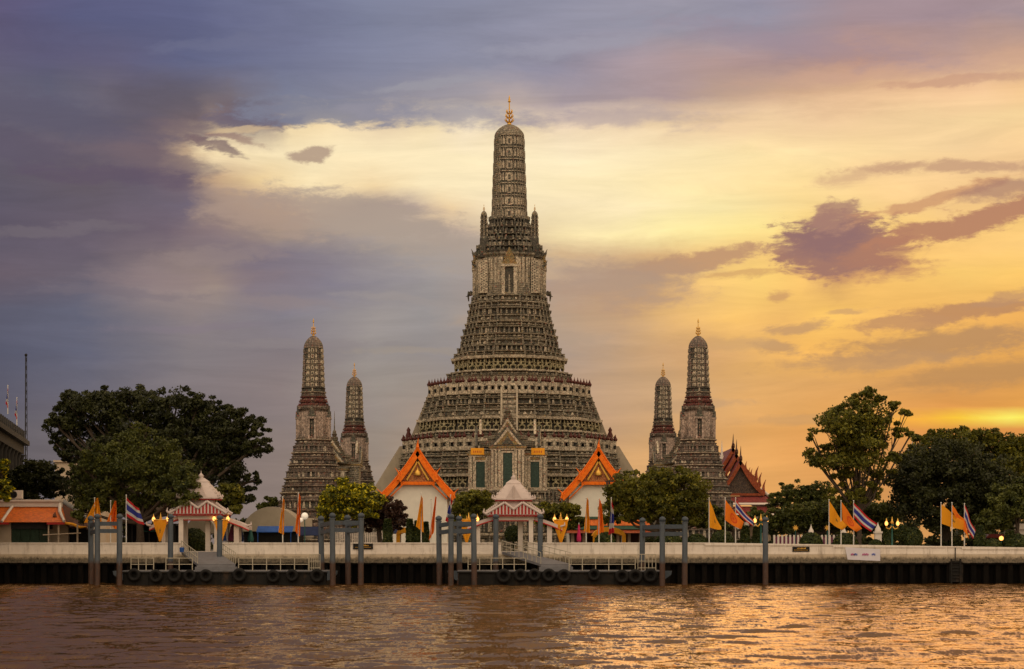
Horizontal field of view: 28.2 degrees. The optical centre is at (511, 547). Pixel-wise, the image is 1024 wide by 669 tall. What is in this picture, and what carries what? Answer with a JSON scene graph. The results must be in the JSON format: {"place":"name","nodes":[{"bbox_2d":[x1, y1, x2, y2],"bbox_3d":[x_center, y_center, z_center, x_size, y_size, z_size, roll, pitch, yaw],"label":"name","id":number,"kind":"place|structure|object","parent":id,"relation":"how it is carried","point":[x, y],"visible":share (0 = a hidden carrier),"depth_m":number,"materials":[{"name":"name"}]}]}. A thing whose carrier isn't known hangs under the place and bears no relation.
{"place":"outdoors","nodes":[
{"label":"outdoors","id":0,"kind":"place"},
{"bbox_2d":[53,460,116,542],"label":"building","id":1,"kind":"structure","parent":0,"point":[104,537],"depth_m":345.00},
{"bbox_2d":[153,516,166,541],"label":"pennant banner","id":2,"kind":"object","parent":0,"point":[160,525],"visible":1,"depth_m":251.61,"materials":[{"name":"yellow fabric"}]},
{"bbox_2d":[242,507,303,530],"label":"canopy tent","id":3,"kind":"object","parent":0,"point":[268,516],"visible":0.58,"depth_m":292.00,"materials":[{"name":"beige fabric"}]},
{"bbox_2d":[377,441,457,542],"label":"temple hall","id":4,"kind":"structure","parent":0,"point":[414,479],"depth_m":282.60,"materials":[{"name":"white paint"}]},
{"bbox_2d":[0,583,1023,668],"bbox_3d":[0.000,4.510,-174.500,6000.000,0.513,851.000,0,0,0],"label":"river","id":5,"kind":"structure","parent":0,"point":[612,626],"depth_m":114.75,"materials":[{"name":"liquid"}]},
{"bbox_2d":[88,514,122,584],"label":"mooring gantry","id":6,"kind":"object","parent":5,"relation":"in","point":[93,559],"visible":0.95,"depth_m":237.93,"materials":[{"name":"grey metal"}]},
{"bbox_2d":[167,514,173,569],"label":"mooring post","id":7,"kind":"object","parent":5,"relation":"in","point":[170,535],"visible":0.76,"depth_m":246.51,"materials":[{"name":"grey metal"}]},
{"bbox_2d":[217,515,222,556],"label":"mooring post","id":8,"kind":"object","parent":5,"relation":"in","point":[219,534],"visible":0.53,"depth_m":246.50,"materials":[{"name":"blue paint"}]},
{"bbox_2d":[113,554,337,585],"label":"pontoon","id":9,"kind":"object","parent":5,"relation":"on","point":[175,576],"visible":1,"depth_m":239.50,"materials":[{"name":"metal"}]},
{"bbox_2d":[181,540,237,569],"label":"gangway","id":10,"kind":"object","parent":9,"relation":"on","point":[207,560],"visible":0.9,"depth_m":243.68,"materials":[{"name":"grey metal"}]},
{"bbox_2d":[318,513,364,584],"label":"mooring gantry","id":11,"kind":"object","parent":5,"relation":"in","point":[347,522],"visible":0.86,"depth_m":238.04,"materials":[{"name":"grey metal"}]},
{"bbox_2d":[435,514,476,585],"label":"mooring gantry","id":12,"kind":"object","parent":5,"relation":"in","point":[459,524],"visible":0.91,"depth_m":238.01,"materials":[{"name":"grey metal"}]},
{"bbox_2d":[493,514,498,569],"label":"mooring post","id":13,"kind":"object","parent":5,"relation":"in","point":[495,535],"visible":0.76,"depth_m":246.51,"materials":[{"name":"grey metal"}]},
{"bbox_2d":[0,543,1023,583],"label":"river wall","id":14,"kind":"structure","parent":5,"relation":"in","point":[395,563],"depth_m":249.90,"materials":[{"name":"concrete"}]},
{"bbox_2d":[845,547,879,560],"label":"notice banner","id":15,"kind":"object","parent":14,"relation":"attached to","point":[863,554],"visible":1,"depth_m":249.73,"materials":[{"name":"white fabric"}]},
{"bbox_2d":[949,547,962,583],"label":"wall ladder","id":16,"kind":"object","parent":14,"relation":"attached to","point":[955,572],"depth_m":249.32,"materials":[{"name":"metal"}]},
{"bbox_2d":[537,514,543,569],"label":"mooring post","id":17,"kind":"object","parent":5,"relation":"in","point":[540,517],"visible":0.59,"depth_m":246.51,"materials":[{"name":"grey metal"}]},
{"bbox_2d":[454,554,671,585],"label":"pontoon","id":18,"kind":"object","parent":5,"relation":"on","point":[595,576],"visible":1,"depth_m":239.50,"materials":[{"name":"metal"}]},
{"bbox_2d":[502,540,572,569],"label":"gangway","id":19,"kind":"object","parent":18,"relation":"on","point":[544,563],"visible":0.96,"depth_m":244.20,"materials":[{"name":"grey metal"}]},
{"bbox_2d":[639,516,687,585],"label":"mooring gantry","id":20,"kind":"object","parent":5,"relation":"in","point":[662,527],"visible":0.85,"depth_m":238.02,"materials":[{"name":"grey metal"}]},
{"bbox_2d":[762,517,768,584],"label":"mooring post","id":21,"kind":"object","parent":5,"relation":"in","point":[765,551],"visible":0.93,"depth_m":243.72,"materials":[{"name":"grey metal"}]},
{"bbox_2d":[0,0,1023,544],"label":"sky","id":22,"kind":"structure","parent":0,"point":[833,190],"materials":[{"name":"multicoloured"}]},
{"bbox_2d":[558,438,620,542],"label":"temple hall","id":23,"kind":"structure","parent":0,"point":[595,473],"depth_m":282.10,"materials":[{"name":"white paint"}]},
{"bbox_2d":[566,517,649,542],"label":"pavilion","id":24,"kind":"structure","parent":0,"point":[631,532],"depth_m":277.54,"materials":[{"name":"white paint"}]},
{"label":"ground","id":25,"kind":"structure","parent":0,"visible":0},
{"bbox_2d":[0,458,15,501],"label":"tree","id":26,"kind":"object","parent":25,"relation":"on","point":[6,489],"visible":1,"depth_m":255.93,"materials":[{"name":"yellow plant"}]},
{"bbox_2d":[0,414,29,471],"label":"colonnaded building","id":27,"kind":"structure","parent":25,"relation":"on","point":[13,441],"depth_m":299.99,"materials":[{"name":"concrete"}]},
{"bbox_2d":[25,354,27,458],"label":"radio mast","id":28,"kind":"object","parent":25,"relation":"on","point":[26,432],"visible":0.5,"depth_m":329.94,"materials":[{"name":"metal"}]},
{"bbox_2d":[6,458,66,498],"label":"tree","id":29,"kind":"object","parent":25,"relation":"on","point":[42,477],"visible":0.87,"depth_m":288.69,"materials":[{"name":"green plant"}]},
{"bbox_2d":[0,499,80,542],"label":"orange roofed house","id":30,"kind":"structure","parent":25,"relation":"on","point":[28,521],"depth_m":263.20,"materials":[{"name":"tile"}]},
{"bbox_2d":[53,499,87,542],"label":"brown roof shelter","id":31,"kind":"object","parent":25,"relation":"on","point":[71,523],"visible":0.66,"depth_m":266.00,"materials":[{"name":"tile"}]},
{"bbox_2d":[84,497,101,535],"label":"yellow flag","id":32,"kind":"object","parent":25,"relation":"on","point":[95,509],"visible":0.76,"depth_m":251.13,"materials":[{"name":"fabric"}]},
{"bbox_2d":[107,500,116,542],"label":"orange flag","id":33,"kind":"object","parent":25,"relation":"on","point":[112,515],"visible":0.87,"depth_m":251.63,"materials":[{"name":"fabric"}]},
{"bbox_2d":[67,421,202,542],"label":"tree","id":34,"kind":"object","parent":25,"relation":"on","point":[150,480],"visible":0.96,"depth_m":256.48,"materials":[{"name":"green plant"}]},
{"bbox_2d":[126,495,143,542],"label":"national flag","id":35,"kind":"object","parent":25,"relation":"on","point":[133,512],"visible":1,"depth_m":251.13,"materials":[{"name":"fabric"}]},
{"bbox_2d":[122,524,178,542],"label":"hedge","id":36,"kind":"object","parent":25,"relation":"on","point":[150,537],"visible":0.33,"depth_m":266.00,"materials":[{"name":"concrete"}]},
{"bbox_2d":[41,383,273,523],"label":"tree","id":37,"kind":"object","parent":25,"relation":"on","point":[217,443],"visible":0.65,"depth_m":278.74,"materials":[{"name":"green plant"}]},
{"bbox_2d":[188,528,204,550],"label":"clipped bush","id":38,"kind":"object","parent":25,"relation":"on","point":[196,539],"visible":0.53,"depth_m":260.77,"materials":[{"name":"green plant"}]},
{"bbox_2d":[146,473,251,550],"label":"river gate","id":39,"kind":"structure","parent":25,"relation":"on","point":[206,507],"depth_m":252.96,"materials":[{"name":"white paint"}]},
{"bbox_2d":[188,521,230,533],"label":"canopy tent","id":40,"kind":"object","parent":25,"relation":"on","point":[200,525],"visible":0.13,"depth_m":292.00,"materials":[{"name":"beige fabric"}]},
{"bbox_2d":[214,482,245,542],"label":"tree","id":41,"kind":"object","parent":25,"relation":"on","point":[234,496],"visible":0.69,"depth_m":271.06,"materials":[{"name":"green plant"}]},
{"bbox_2d":[255,496,279,509],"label":"tree","id":42,"kind":"object","parent":25,"relation":"on","point":[272,502],"visible":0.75,"depth_m":319.50,"materials":[{"name":"green plant"}]},
{"bbox_2d":[244,531,303,542],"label":"wall","id":43,"kind":"structure","parent":25,"relation":"on","point":[269,537],"depth_m":293.00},
{"bbox_2d":[256,526,293,542],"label":"awning","id":44,"kind":"object","parent":25,"relation":"on","point":[272,529],"visible":0.65,"depth_m":276.69,"materials":[{"name":"blue fabric"}]},
{"bbox_2d":[278,496,284,542],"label":"yellow flag","id":45,"kind":"object","parent":25,"relation":"on","point":[281,527],"visible":1,"depth_m":251.12,"materials":[{"name":"fabric"}]},
{"bbox_2d":[295,493,300,542],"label":"orange flag","id":46,"kind":"object","parent":25,"relation":"on","point":[297,528],"visible":1,"depth_m":251.62,"materials":[{"name":"fabric"}]},
{"bbox_2d":[296,527,318,542],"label":"awning","id":47,"kind":"object","parent":25,"relation":"on","point":[311,531],"visible":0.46,"depth_m":274.52,"materials":[{"name":"blue fabric"}]},
{"bbox_2d":[278,318,355,542],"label":"corner prang","id":48,"kind":"structure","parent":25,"relation":"on","point":[312,472],"depth_m":303.77,"materials":[{"name":"stone"}]},
{"bbox_2d":[330,411,372,542],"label":"mondop","id":49,"kind":"structure","parent":25,"relation":"on","point":[349,467],"depth_m":338.70,"materials":[{"name":"stone"}]},
{"bbox_2d":[315,476,388,542],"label":"tree","id":50,"kind":"object","parent":25,"relation":"on","point":[364,500],"visible":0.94,"depth_m":258.79,"materials":[{"name":"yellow plant"}]},
{"bbox_2d":[340,363,374,491],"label":"corner prang","id":51,"kind":"structure","parent":25,"relation":"on","point":[353,431],"depth_m":377.56,"materials":[{"name":"grey stone"}]},
{"bbox_2d":[335,532,382,542],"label":"picket fence","id":52,"kind":"object","parent":25,"relation":"on","point":[339,537],"visible":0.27,"depth_m":272.00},
{"bbox_2d":[364,493,408,542],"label":"tree","id":53,"kind":"object","parent":25,"relation":"on","point":[395,514],"visible":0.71,"depth_m":262.07,"materials":[{"name":"purple plant"}]},
{"bbox_2d":[382,518,392,542],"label":"clipped bush","id":54,"kind":"object","parent":25,"relation":"on","point":[387,532],"visible":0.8,"depth_m":256.57,"materials":[{"name":"green plant"}]},
{"bbox_2d":[405,518,413,542],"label":"clipped bush","id":55,"kind":"object","parent":25,"relation":"on","point":[409,533],"visible":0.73,"depth_m":256.64,"materials":[{"name":"green plant"}]},
{"bbox_2d":[416,493,423,542],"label":"yellow flag","id":56,"kind":"object","parent":25,"relation":"on","point":[419,525],"visible":1,"depth_m":251.11,"materials":[{"name":"fabric"}]},
{"bbox_2d":[422,521,429,542],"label":"clipped bush","id":57,"kind":"object","parent":25,"relation":"on","point":[425,535],"visible":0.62,"depth_m":256.63,"materials":[{"name":"green plant"}]},
{"bbox_2d":[429,496,436,542],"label":"orange flag","id":58,"kind":"object","parent":25,"relation":"on","point":[432,524],"visible":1,"depth_m":251.15,"materials":[{"name":"fabric"}]},
{"bbox_2d":[451,489,495,521],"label":"tree","id":59,"kind":"object","parent":25,"relation":"on","point":[476,502],"visible":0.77,"depth_m":262.89,"materials":[{"name":"green plant"}]},
{"bbox_2d":[364,95,640,542],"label":"central prang","id":60,"kind":"structure","parent":25,"relation":"on","point":[509,337],"depth_m":333.93,"materials":[{"name":"stone"}]},
{"bbox_2d":[452,385,565,550],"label":"mondop","id":61,"kind":"structure","parent":25,"relation":"on","point":[500,462],"depth_m":304.40,"materials":[{"name":"stone"}]},
{"bbox_2d":[474,460,486,488],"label":"door","id":62,"kind":"structure","parent":61,"relation":"in","point":[480,466],"depth_m":306.30,"materials":[{"name":"wood"}]},
{"bbox_2d":[501,451,513,486],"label":"door","id":63,"kind":"structure","parent":61,"relation":"in","point":[507,457],"depth_m":304.29,"materials":[{"name":"wood"}]},
{"bbox_2d":[529,460,540,488],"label":"door","id":64,"kind":"structure","parent":61,"relation":"in","point":[535,464],"depth_m":306.30,"materials":[{"name":"wood"}]},
{"bbox_2d":[504,525,517,550],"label":"clipped bush","id":65,"kind":"object","parent":25,"relation":"on","point":[511,533],"visible":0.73,"depth_m":261.20,"materials":[{"name":"green plant"}]},
{"bbox_2d":[467,473,564,550],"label":"pavilion","id":66,"kind":"structure","parent":25,"relation":"on","point":[513,496],"depth_m":251.48,"materials":[{"name":"white paint"}]},
{"bbox_2d":[553,516,568,542],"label":"pennant banner","id":67,"kind":"object","parent":66,"relation":"attached to","point":[559,523],"visible":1,"depth_m":251.60,"materials":[{"name":"yellow fabric"}]},
{"bbox_2d":[531,501,584,542],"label":"tree","id":68,"kind":"object","parent":25,"relation":"on","point":[572,511],"visible":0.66,"depth_m":261.27,"materials":[{"name":"green plant"}]},
{"bbox_2d":[122,517,1022,549],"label":"wood","id":69,"kind":"object","parent":25,"relation":"on","point":[957,533],"visible":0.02,"depth_m":428.26,"materials":[{"name":"green plant"}]},
{"bbox_2d":[584,497,589,542],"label":"yellow flag","id":70,"kind":"object","parent":25,"relation":"on","point":[587,527],"visible":1,"depth_m":251.10,"materials":[{"name":"fabric"}]},
{"bbox_2d":[597,498,603,542],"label":"orange flag","id":71,"kind":"object","parent":25,"relation":"on","point":[600,526],"visible":1,"depth_m":251.09,"materials":[{"name":"fabric"}]},
{"bbox_2d":[594,531,615,542],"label":"clipped bush","id":72,"kind":"object","parent":25,"relation":"on","point":[605,536],"visible":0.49,"depth_m":256.10,"materials":[{"name":"green plant"}]},
{"bbox_2d":[591,527,625,542],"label":"canopy tent","id":73,"kind":"object","parent":25,"relation":"on","point":[619,532],"visible":0.45,"depth_m":264.00,"materials":[{"name":"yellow fabric"}]},
{"bbox_2d":[597,465,713,537],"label":"tree","id":74,"kind":"object","parent":25,"relation":"on","point":[649,498],"visible":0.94,"depth_m":257.62,"materials":[{"name":"green plant"}]},
{"bbox_2d":[645,364,676,472],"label":"corner prang","id":75,"kind":"structure","parent":25,"relation":"on","point":[663,434],"depth_m":377.56,"materials":[{"name":"grey stone"}]},
{"bbox_2d":[652,422,680,524],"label":"mondop","id":76,"kind":"structure","parent":25,"relation":"on","point":[667,460],"depth_m":339.18,"materials":[{"name":"stone"}]},
{"bbox_2d":[653,531,681,542],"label":"clipped bush","id":77,"kind":"object","parent":25,"relation":"on","point":[673,539],"visible":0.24,"depth_m":255.73,"materials":[{"name":"green plant"}]},
{"bbox_2d":[688,533,707,542],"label":"clipped bush","id":78,"kind":"object","parent":25,"relation":"on","point":[697,538],"visible":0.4,"depth_m":256.10,"materials":[{"name":"green plant"}]},
{"bbox_2d":[672,319,739,540],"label":"corner prang","id":79,"kind":"structure","parent":25,"relation":"on","point":[698,449],"depth_m":304.10,"materials":[{"name":"grey stone"}]},
{"bbox_2d":[709,497,721,542],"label":"yellow flag","id":80,"kind":"object","parent":25,"relation":"on","point":[714,523],"visible":1,"depth_m":251.11,"materials":[{"name":"fabric"}]},
{"bbox_2d":[710,530,734,542],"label":"clipped bush","id":81,"kind":"object","parent":25,"relation":"on","point":[718,536],"visible":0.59,"depth_m":256.01,"materials":[{"name":"green plant"}]},
{"bbox_2d":[725,497,743,542],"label":"orange flag","id":82,"kind":"object","parent":25,"relation":"on","point":[732,518],"visible":1,"depth_m":251.10,"materials":[{"name":"fabric"}]},
{"bbox_2d":[708,504,764,540],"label":"tree","id":83,"kind":"object","parent":25,"relation":"on","point":[720,516],"visible":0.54,"depth_m":299.71,"materials":[{"name":"green plant"}]},
{"bbox_2d":[735,497,753,542],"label":"national flag","id":84,"kind":"object","parent":25,"relation":"on","point":[740,511],"visible":1,"depth_m":251.61,"materials":[{"name":"fabric"}]},
{"bbox_2d":[740,525,749,542],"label":"clipped bush","id":85,"kind":"object","parent":25,"relation":"on","point":[745,534],"visible":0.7,"depth_m":256.57,"materials":[{"name":"green plant"}]},
{"bbox_2d":[719,435,778,540],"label":"ordination hall","id":86,"kind":"structure","parent":25,"relation":"on","point":[744,485],"depth_m":325.30,"materials":[{"name":"brown tile"}]},
{"bbox_2d":[765,478,837,536],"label":"tree","id":87,"kind":"object","parent":25,"relation":"on","point":[790,493],"visible":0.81,"depth_m":311.19,"materials":[{"name":"green plant"}]},
{"bbox_2d":[799,532,823,543],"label":"clipped bush","id":88,"kind":"object","parent":25,"relation":"on","point":[811,538],"visible":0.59,"depth_m":256.04,"materials":[{"name":"green plant"}]},
{"bbox_2d":[773,535,856,543],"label":"picket fence","id":89,"kind":"object","parent":25,"relation":"on","point":[783,540],"visible":0.3,"depth_m":272.00,"materials":[{"name":"wood"}]},
{"bbox_2d":[645,534,1003,546],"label":"hedge","id":90,"kind":"object","parent":25,"relation":"on","point":[933,540],"visible":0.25,"depth_m":273.38,"materials":[{"name":"green plant"}]},
{"bbox_2d":[756,498,904,535],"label":"tree","id":91,"kind":"object","parent":25,"relation":"on","point":[804,518],"visible":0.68,"depth_m":283.33,"materials":[{"name":"green plant"}]},
{"bbox_2d":[828,499,846,543],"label":"yellow flag","id":92,"kind":"object","parent":25,"relation":"on","point":[836,520],"visible":1,"depth_m":251.11,"materials":[{"name":"fabric"}]},
{"bbox_2d":[831,532,858,544],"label":"clipped bush","id":93,"kind":"object","parent":25,"relation":"on","point":[847,538],"visible":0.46,"depth_m":256.00,"materials":[{"name":"green plant"}]},
{"bbox_2d":[840,500,861,544],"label":"orange flag","id":94,"kind":"object","parent":25,"relation":"on","point":[848,520],"visible":1,"depth_m":251.11,"materials":[{"name":"fabric"}]},
{"bbox_2d":[802,385,914,544],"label":"tree","id":95,"kind":"object","parent":25,"relation":"on","point":[858,435],"visible":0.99,"depth_m":269.18,"materials":[{"name":"green plant"}]},
{"bbox_2d":[853,500,876,544],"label":"national flag","id":96,"kind":"object","parent":25,"relation":"on","point":[863,519],"visible":1,"depth_m":251.60,"materials":[{"name":"fabric"}]},
{"bbox_2d":[883,527,894,544],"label":"clipped bush","id":97,"kind":"object","parent":25,"relation":"on","point":[886,536],"visible":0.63,"depth_m":256.48,"materials":[{"name":"green plant"}]},
{"bbox_2d":[893,524,908,544],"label":"clipped bush","id":98,"kind":"object","parent":25,"relation":"on","point":[900,533],"visible":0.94,"depth_m":256.20,"materials":[{"name":"green plant"}]},
{"bbox_2d":[902,527,923,545],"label":"clipped bush","id":99,"kind":"object","parent":25,"relation":"on","point":[914,537],"visible":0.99,"depth_m":255.99,"materials":[{"name":"green plant"}]},
{"bbox_2d":[940,502,963,545],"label":"yellow flag","id":100,"kind":"object","parent":25,"relation":"on","point":[957,523],"visible":1,"depth_m":251.09,"materials":[{"name":"fabric"}]},
{"bbox_2d":[882,434,1023,540],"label":"tree","id":101,"kind":"object","parent":25,"relation":"on","point":[967,475],"visible":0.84,"depth_m":273.32,"materials":[{"name":"green plant"}]},
{"bbox_2d":[893,425,1023,537],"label":"tree","id":102,"kind":"object","parent":25,"relation":"on","point":[996,442],"visible":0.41,"depth_m":298.40,"materials":[{"name":"green plant"}]},
{"bbox_2d":[951,502,968,545],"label":"orange flag","id":103,"kind":"object","parent":25,"relation":"on","point":[954,511],"visible":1,"depth_m":251.10,"materials":[{"name":"fabric"}]},
{"bbox_2d":[964,503,975,545],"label":"national flag","id":104,"kind":"object","parent":25,"relation":"on","point":[970,528],"visible":1,"depth_m":251.61,"materials":[{"name":"fabric"}]},
{"bbox_2d":[973,525,985,546],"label":"clipped bush","id":105,"kind":"object","parent":25,"relation":"on","point":[979,539],"visible":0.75,"depth_m":256.47,"materials":[{"name":"green plant"}]},
{"bbox_2d":[984,538,1002,546],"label":"clipped bush","id":106,"kind":"object","parent":25,"relation":"on","point":[992,542],"visible":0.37,"depth_m":256.23,"materials":[{"name":"green plant"}]},
{"bbox_2d":[970,473,1023,533],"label":"tree","id":107,"kind":"object","parent":25,"relation":"on","point":[1007,506],"visible":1,"depth_m":266.77,"materials":[{"name":"green plant"}]},
{"bbox_2d":[1003,530,1014,546],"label":"clipped bush","id":108,"kind":"object","parent":25,"relation":"on","point":[1009,535],"visible":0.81,"depth_m":256.50,"materials":[{"name":"green plant"}]},
{"bbox_2d":[1009,533,1023,546],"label":"clipped bush","id":109,"kind":"object","parent":25,"relation":"on","point":[1017,540],"visible":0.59,"depth_m":255.91,"materials":[{"name":"green plant"}]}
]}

